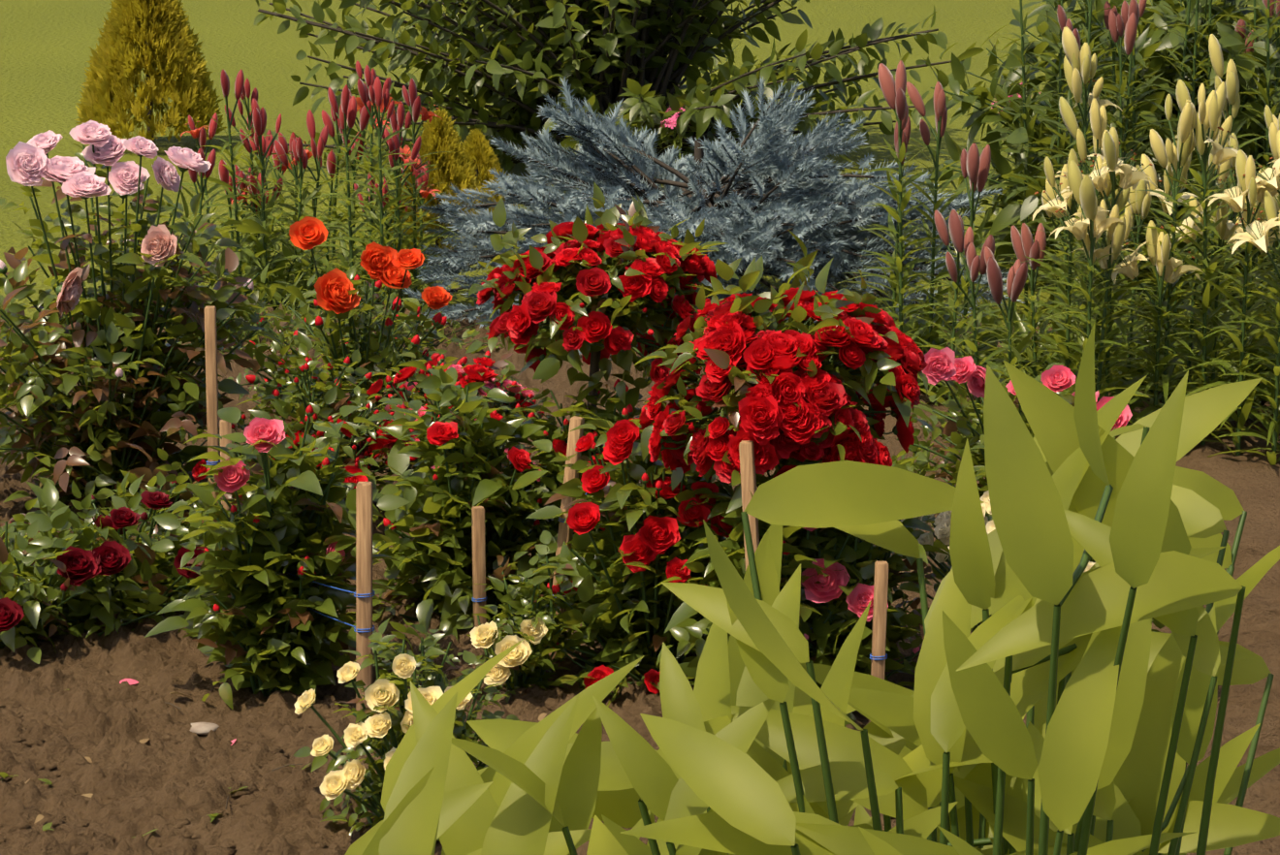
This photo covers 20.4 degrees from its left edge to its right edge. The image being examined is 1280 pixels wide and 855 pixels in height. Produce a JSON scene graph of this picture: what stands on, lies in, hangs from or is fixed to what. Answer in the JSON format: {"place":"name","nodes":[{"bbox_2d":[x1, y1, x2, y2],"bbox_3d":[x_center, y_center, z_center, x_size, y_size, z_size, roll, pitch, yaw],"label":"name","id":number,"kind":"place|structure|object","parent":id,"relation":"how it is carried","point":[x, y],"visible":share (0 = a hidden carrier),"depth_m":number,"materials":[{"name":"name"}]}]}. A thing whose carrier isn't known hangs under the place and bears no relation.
{"place":"outdoors","nodes":[
{"label":"outdoors","id":0,"kind":"place"},
{"bbox_2d":[0,0,1276,324],"bbox_3d":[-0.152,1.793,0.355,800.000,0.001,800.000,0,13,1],"label":"lawn","id":1,"kind":"structure","parent":0,"point":[45,54],"depth_m":15.24,"materials":[{"name":"plant"}]},
{"bbox_2d":[74,0,227,142],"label":"thuja","id":2,"kind":"object","parent":1,"relation":"on","point":[147,37],"visible":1,"depth_m":12.89,"materials":[{"name":"plant"}]},
{"bbox_2d":[205,235,360,315],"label":"plant","id":3,"kind":"object","parent":1,"relation":"on","point":[282,281],"visible":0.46,"depth_m":9.91,"materials":[{"name":"green plant"}]},
{"bbox_2d":[159,61,464,312],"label":"lily plants","id":4,"kind":"object","parent":1,"relation":"on","point":[262,198],"visible":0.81,"depth_m":9.84,"materials":[{"name":"plant"}]},
{"bbox_2d":[286,240,461,309],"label":"plant","id":5,"kind":"object","parent":1,"relation":"on","point":[360,272],"visible":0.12,"depth_m":10.00,"materials":[{"name":"green plant"}]},
{"bbox_2d":[384,107,492,255],"bbox_3d":[-0.603,-0.737,10.768,0.335,0.433,0.332,0,13,1],"label":"thuja","id":6,"kind":"object","parent":1,"relation":"on","point":[454,165],"visible":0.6,"depth_m":10.70,"materials":[{"name":"plant"}]},
{"bbox_2d":[444,128,518,212],"bbox_3d":[-0.525,-0.807,11.368,0.284,0.310,0.287,0,13,1],"label":"thuja","id":7,"kind":"object","parent":1,"relation":"on","point":[476,145],"visible":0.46,"depth_m":11.32,"materials":[{"name":"plant"}]},
{"bbox_2d":[232,0,976,176],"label":"shrub","id":8,"kind":"object","parent":1,"relation":"on","point":[526,57],"visible":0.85,"depth_m":12.34,"materials":[{"name":"green plant"}]},
{"bbox_2d":[0,303,1279,854],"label":"soil bed","id":9,"kind":"object","parent":1,"relation":"on","point":[273,819],"visible":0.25,"depth_m":6.02,"materials":[{"name":"brown soil"}]},
{"bbox_2d":[0,480,167,664],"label":"rose bush","id":10,"kind":"object","parent":9,"relation":"on","point":[23,618],"visible":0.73,"depth_m":6.37,"materials":[{"name":"plant"}]},
{"bbox_2d":[0,444,242,638],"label":"rose bush","id":11,"kind":"object","parent":9,"relation":"on","point":[164,575],"visible":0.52,"depth_m":6.47,"materials":[{"name":"plant"}]},
{"bbox_2d":[0,224,244,510],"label":"rose bush","id":12,"kind":"object","parent":9,"relation":"on","point":[159,242],"visible":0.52,"depth_m":7.24,"materials":[{"name":"plant"}]},
{"bbox_2d":[0,120,307,524],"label":"pink rose","id":13,"kind":"object","parent":9,"relation":"on","point":[30,163],"visible":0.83,"depth_m":7.29,"materials":[{"name":"plant"}]},
{"bbox_2d":[119,678,236,745],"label":"fallen petals","id":14,"kind":"object","parent":9,"relation":"on","point":[131,682],"visible":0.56,"depth_m":6.18,"materials":[{"name":"plant"}]},
{"bbox_2d":[189,722,219,735],"bbox_3d":[-0.727,0.502,5.942,0.048,0.020,0.053,11,16,40],"label":"stone","id":15,"kind":"object","parent":9,"relation":"on","point":[201,728],"visible":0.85,"depth_m":5.93,"materials":[{"name":"stone"}]},
{"bbox_2d":[204,306,220,504],"bbox_3d":[-0.809,0.190,6.773,0.029,0.852,0.032,0,13,1],"label":"stake","id":16,"kind":"object","parent":9,"relation":"on","point":[211,382],"visible":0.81,"depth_m":6.71,"materials":[{"name":"wood"}]},
{"bbox_2d":[219,419,232,598],"bbox_3d":[-0.744,0.335,6.449,0.029,0.710,0.032,-3,13,-12],"label":"stake","id":17,"kind":"object","parent":9,"relation":"on","point":[225,428],"visible":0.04,"depth_m":6.38,"materials":[{"name":"wood"}]},
{"bbox_2d":[156,262,340,353],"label":"plant","id":18,"kind":"object","parent":9,"relation":"on","point":[255,336],"visible":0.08,"depth_m":9.14,"materials":[{"name":"green plant"}]},
{"bbox_2d":[0,632,503,837],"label":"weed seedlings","id":19,"kind":"object","parent":9,"relation":"on","point":[46,827],"visible":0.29,"depth_m":5.59,"materials":[{"name":"green plant"}]},
{"bbox_2d":[144,404,410,709],"bbox_3d":[-0.619,0.233,6.128,0.455,0.552,0.432,0,13,1],"label":"rose bush","id":20,"kind":"object","parent":9,"relation":"on","point":[267,628],"visible":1,"depth_m":6.07,"materials":[{"name":"green plant"}]},
{"bbox_2d":[18,613,546,847],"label":"soil litter","id":21,"kind":"object","parent":9,"relation":"on","point":[541,717],"visible":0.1,"depth_m":5.83,"materials":[{"name":"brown wood"}]},
{"bbox_2d":[192,334,404,501],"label":"rose bush","id":22,"kind":"object","parent":9,"relation":"on","point":[289,406],"visible":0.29,"depth_m":7.30,"materials":[{"name":"plant"}]},
{"bbox_2d":[286,481,375,710],"bbox_3d":[-0.539,0.418,6.067,0.048,0.712,0.296,-9,15,-36],"label":"stake","id":23,"kind":"object","parent":9,"relation":"on","point":[363,595],"visible":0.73,"depth_m":5.92,"materials":[{"name":"wood"}]},
{"bbox_2d":[264,286,404,349],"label":"plant","id":24,"kind":"object","parent":9,"relation":"on","point":[304,309],"visible":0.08,"depth_m":9.37,"materials":[{"name":"green plant"}]},
{"bbox_2d":[226,216,466,434],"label":"rose bush","id":25,"kind":"object","parent":9,"relation":"on","point":[338,293],"visible":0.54,"depth_m":7.94,"materials":[{"name":"plant"}]},
{"bbox_2d":[293,616,519,841],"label":"yellow rose","id":26,"kind":"object","parent":9,"relation":"on","point":[386,717],"visible":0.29,"depth_m":5.35,"materials":[{"name":"plant"}]},
{"bbox_2d":[336,297,508,353],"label":"plant","id":27,"kind":"object","parent":9,"relation":"on","point":[473,333],"visible":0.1,"depth_m":9.12,"materials":[{"name":"green plant"}]},
{"bbox_2d":[352,351,556,489],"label":"rose bush","id":28,"kind":"object","parent":9,"relation":"on","point":[478,371],"visible":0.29,"depth_m":7.41,"materials":[{"name":"plant"}]},
{"bbox_2d":[346,360,589,639],"bbox_3d":[-0.333,0.162,6.635,0.494,0.602,0.473,-6,14,-24],"label":"rose bush","id":29,"kind":"object","parent":9,"relation":"on","point":[433,550],"visible":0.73,"depth_m":6.57,"materials":[{"name":"green plant"}]},
{"bbox_2d":[471,506,487,628],"bbox_3d":[-0.290,0.414,6.454,0.029,0.553,0.034,-4,13,-18],"label":"stake","id":30,"kind":"object","parent":9,"relation":"on","point":[479,597],"visible":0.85,"depth_m":6.41,"materials":[{"name":"wood"}]},
{"bbox_2d":[448,530,597,703],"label":"yellow rose","id":31,"kind":"object","parent":9,"relation":"on","point":[519,665],"visible":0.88,"depth_m":6.12,"materials":[{"name":"plant"}]},
{"bbox_2d":[548,416,587,658],"bbox_3d":[-0.091,0.296,6.557,0.085,0.736,0.483,3,13,14],"label":"stake","id":32,"kind":"object","parent":9,"relation":"on","point":[565,532],"visible":0.21,"depth_m":6.29,"materials":[{"name":"wood"}]},
{"bbox_2d":[488,355,651,626],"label":"rose bush","id":33,"kind":"object","parent":9,"relation":"on","point":[633,397],"visible":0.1,"depth_m":6.63,"materials":[{"name":"green plant"}]},
{"bbox_2d":[465,181,738,455],"bbox_3d":[-0.072,-0.036,6.726,0.499,0.813,0.520,0,13,1],"label":"red rose","id":34,"kind":"object","parent":9,"relation":"on","point":[602,290],"visible":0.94,"depth_m":6.58,"materials":[{"name":"plant"}]},
{"bbox_2d":[501,408,737,706],"bbox_3d":[0.036,0.217,6.194,0.572,0.608,0.498,0,13,1],"label":"red rose","id":35,"kind":"object","parent":9,"relation":"on","point":[619,572],"visible":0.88,"depth_m":6.10,"materials":[{"name":"plant"}]},
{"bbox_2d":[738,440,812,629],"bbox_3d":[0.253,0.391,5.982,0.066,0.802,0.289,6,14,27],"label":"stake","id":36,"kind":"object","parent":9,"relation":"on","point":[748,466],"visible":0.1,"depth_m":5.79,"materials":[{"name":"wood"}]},
{"bbox_2d":[634,228,934,520],"bbox_3d":[0.245,0.105,6.022,0.498,0.844,0.490,0,13,1],"label":"red rose","id":37,"kind":"object","parent":9,"relation":"on","point":[799,392],"visible":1,"depth_m":5.87,"materials":[{"name":"plant"}]},
{"bbox_2d":[654,458,923,687],"bbox_3d":[0.260,0.285,6.038,0.475,0.509,0.461,0,13,1],"label":"rose bush","id":38,"kind":"object","parent":9,"relation":"on","point":[732,545],"visible":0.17,"depth_m":5.98,"materials":[{"name":"green plant"}]},
{"bbox_2d":[720,456,971,728],"bbox_3d":[0.342,0.265,6.080,0.441,0.542,0.435,0,13,1],"label":"pink rose","id":39,"kind":"object","parent":9,"relation":"on","point":[858,596],"visible":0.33,"depth_m":6.00,"materials":[{"name":"plant"}]},
{"bbox_2d":[868,561,888,722],"bbox_3d":[0.388,0.519,5.846,0.032,0.612,0.035,0,13,1],"label":"stake","id":40,"kind":"object","parent":9,"relation":"on","point":[878,656],"visible":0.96,"depth_m":5.80,"materials":[{"name":"wood"}]},
{"bbox_2d":[873,279,1027,405],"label":"rose bush","id":41,"kind":"object","parent":9,"relation":"on","point":[915,325],"visible":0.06,"depth_m":8.64,"materials":[{"name":"plant"}]},
{"bbox_2d":[836,60,1098,437],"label":"lily plants","id":42,"kind":"object","parent":9,"relation":"on","point":[975,166],"visible":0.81,"depth_m":8.32,"materials":[{"name":"plant"}]},
{"bbox_2d":[891,343,1151,525],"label":"pink rose","id":43,"kind":"object","parent":9,"relation":"on","point":[945,366],"visible":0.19,"depth_m":7.36,"materials":[{"name":"plant"}]},
{"bbox_2d":[936,272,1125,387],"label":"rose bush","id":44,"kind":"object","parent":9,"relation":"on","point":[1017,326],"visible":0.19,"depth_m":8.72,"materials":[{"name":"plant"}]},
{"bbox_2d":[895,427,1171,634],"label":"white rose","id":45,"kind":"object","parent":9,"relation":"on","point":[942,523],"visible":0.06,"depth_m":6.10,"materials":[{"name":"plant"}]},
{"bbox_2d":[992,278,1232,406],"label":"rose bush","id":46,"kind":"object","parent":9,"relation":"on","point":[1142,371],"visible":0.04,"depth_m":8.63,"materials":[{"name":"plant"}]},
{"bbox_2d":[976,0,1279,327],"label":"lily plants","id":47,"kind":"object","parent":9,"relation":"on","point":[1127,21],"visible":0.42,"depth_m":9.41,"materials":[{"name":"plant"}]},
{"bbox_2d":[1012,26,1279,465],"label":"lily plants","id":48,"kind":"object","parent":9,"relation":"on","point":[1251,200],"visible":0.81,"depth_m":7.88,"materials":[{"name":"plant"}]},
{"bbox_2d":[1103,278,1279,406],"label":"lily","id":49,"kind":"object","parent":9,"relation":"on","point":[1221,337],"visible":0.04,"depth_m":8.53,"materials":[{"name":"plant"}]},
{"bbox_2d":[1206,290,1276,373],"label":"lily","id":50,"kind":"object","parent":9,"relation":"on","point":[1266,356],"depth_m":8.62,"materials":[{"name":"plant"}]},
{"bbox_2d":[653,105,696,178],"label":"phlox flower","id":51,"kind":"object","parent":1,"relation":"on","point":[673,119],"visible":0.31,"depth_m":11.97,"materials":[{"name":"pink plant"}]},
{"bbox_2d":[398,76,1025,361],"bbox_3d":[0.191,-0.591,9.605,1.667,0.658,1.724,0,13,1],"label":"juniper shrub","id":52,"kind":"object","parent":1,"relation":"on","point":[729,197],"visible":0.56,"depth_m":9.37,"materials":[{"name":"plant"}]},
{"bbox_2d":[344,323,1279,854],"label":"leafy plant","id":53,"kind":"object","parent":1,"relation":"on","point":[1089,675],"visible":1,"depth_m":1.92,"materials":[{"name":"green plant"}]},
{"bbox_2d":[990,82,1051,223],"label":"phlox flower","id":54,"kind":"object","parent":1,"relation":"on","point":[1019,96],"depth_m":10.90,"materials":[{"name":"green plant"}]},
{"bbox_2d":[885,0,1279,320],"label":"lilies","id":55,"kind":"object","parent":1,"relation":"on","point":[1169,12],"visible":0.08,"depth_m":9.92,"materials":[{"name":"green plant"}]}
]}

